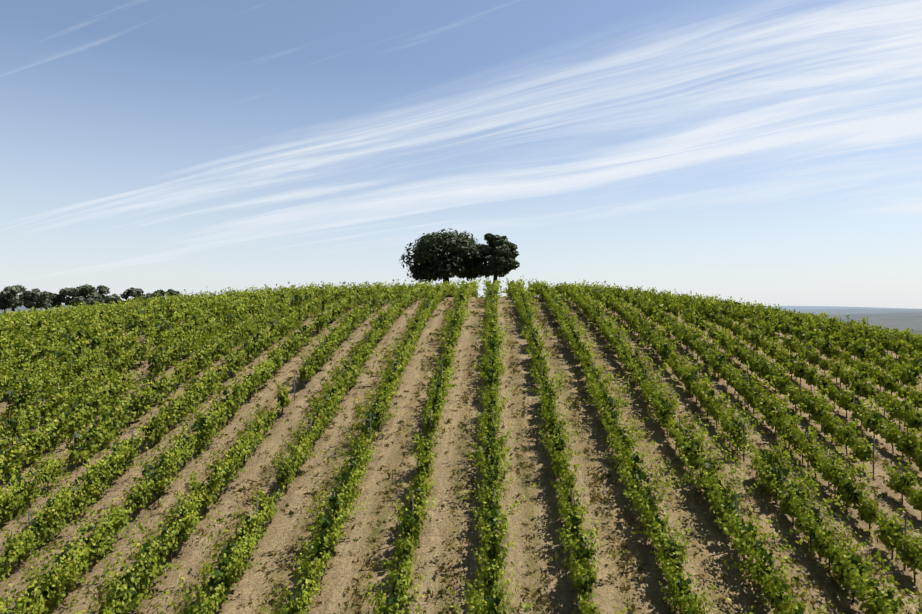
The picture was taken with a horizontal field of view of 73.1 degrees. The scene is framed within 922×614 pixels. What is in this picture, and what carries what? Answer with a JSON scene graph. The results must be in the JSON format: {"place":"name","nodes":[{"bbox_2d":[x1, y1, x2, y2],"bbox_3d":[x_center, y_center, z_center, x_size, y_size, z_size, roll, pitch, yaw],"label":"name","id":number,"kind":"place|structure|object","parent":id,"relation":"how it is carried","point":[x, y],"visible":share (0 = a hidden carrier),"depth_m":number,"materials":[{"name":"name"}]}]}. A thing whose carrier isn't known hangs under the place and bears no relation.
{"place":"outdoors","nodes":[
{"label":"outdoors","id":0,"kind":"place"},
{"bbox_2d":[0,297,921,613],"bbox_3d":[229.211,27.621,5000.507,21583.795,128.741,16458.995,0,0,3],"label":"ground","id":1,"kind":"structure","parent":0,"point":[346,571],"depth_m":22.75,"materials":[{"name":"soil"}]},
{"bbox_2d":[0,285,26,311],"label":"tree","id":2,"kind":"object","parent":1,"relation":"on","point":[10,292],"depth_m":198.42,"materials":[{"name":"green plant"}]},
{"bbox_2d":[19,288,50,309],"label":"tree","id":3,"kind":"object","parent":1,"relation":"on","point":[31,296],"depth_m":200.17,"materials":[{"name":"green plant"}]},
{"bbox_2d":[39,291,61,310],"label":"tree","id":4,"kind":"object","parent":1,"relation":"on","point":[53,297],"depth_m":214.70,"materials":[{"name":"green plant"}]},
{"bbox_2d":[56,287,88,307],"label":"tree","id":5,"kind":"object","parent":1,"relation":"on","point":[64,293],"depth_m":213.63,"materials":[{"name":"green plant"}]},
{"bbox_2d":[71,284,102,307],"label":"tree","id":6,"kind":"object","parent":1,"relation":"on","point":[83,290],"depth_m":205.28,"materials":[{"name":"green plant"}]},
{"bbox_2d":[82,285,109,303],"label":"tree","id":7,"kind":"object","parent":1,"relation":"on","point":[103,289],"depth_m":224.31,"materials":[{"name":"green plant"}]},
{"bbox_2d":[104,293,125,304],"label":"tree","id":8,"kind":"object","parent":1,"relation":"on","point":[112,298],"depth_m":208.26,"materials":[{"name":"green plant"}]},
{"bbox_2d":[119,287,145,302],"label":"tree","id":9,"kind":"object","parent":1,"relation":"on","point":[132,292],"depth_m":216.30,"materials":[{"name":"green plant"}]},
{"bbox_2d":[145,289,165,298],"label":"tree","id":10,"kind":"object","parent":1,"relation":"on","point":[160,291],"depth_m":224.10,"materials":[{"name":"green plant"}]},
{"bbox_2d":[166,289,183,297],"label":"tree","id":11,"kind":"object","parent":1,"relation":"on","point":[169,291],"visible":0.4,"depth_m":225.29,"materials":[{"name":"green plant"}]},
{"bbox_2d":[0,285,566,318],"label":"vines","id":12,"kind":"object","parent":1,"relation":"on","point":[476,294],"depth_m":73.65,"materials":[{"name":"green plant"}]},
{"bbox_2d":[399,228,486,297],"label":"tree","id":13,"kind":"object","parent":1,"relation":"on","point":[446,253],"depth_m":85.25,"materials":[{"name":"green plant"}]},
{"bbox_2d":[4,282,909,570],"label":"vineyard posts","id":14,"kind":"object","parent":1,"relation":"on","point":[492,412],"visible":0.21,"depth_m":30.14,"materials":[{"name":"brown wood"}]},
{"bbox_2d":[0,365,921,613],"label":"vines","id":15,"kind":"object","parent":1,"relation":"on","point":[844,563],"visible":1,"depth_m":19.88,"materials":[{"name":"green plant"}]},
{"bbox_2d":[0,293,921,478],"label":"vines","id":16,"kind":"object","parent":1,"relation":"on","point":[906,445],"visible":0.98,"depth_m":33.61,"materials":[{"name":"green plant"}]},
{"bbox_2d":[0,276,921,373],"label":"vines","id":17,"kind":"object","parent":1,"relation":"on","point":[86,324],"visible":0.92,"depth_m":50.78,"materials":[{"name":"green plant"}]},
{"bbox_2d":[0,297,921,613],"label":"grass tufts","id":18,"kind":"object","parent":1,"relation":"on","point":[622,547],"visible":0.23,"depth_m":23.11,"materials":[{"name":"green plant"}]},
{"bbox_2d":[3,294,921,613],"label":"vine trunks","id":19,"kind":"object","parent":1,"relation":"on","point":[495,422],"visible":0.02,"depth_m":27.91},
{"bbox_2d":[470,233,519,282],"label":"tree","id":20,"kind":"object","parent":1,"relation":"on","point":[498,248],"depth_m":85.25,"materials":[{"name":"green plant"}]},
{"bbox_2d":[0,0,921,308],"label":"sky","id":21,"kind":"structure","parent":0,"point":[766,152],"materials":[{"name":"blue"}]}
]}

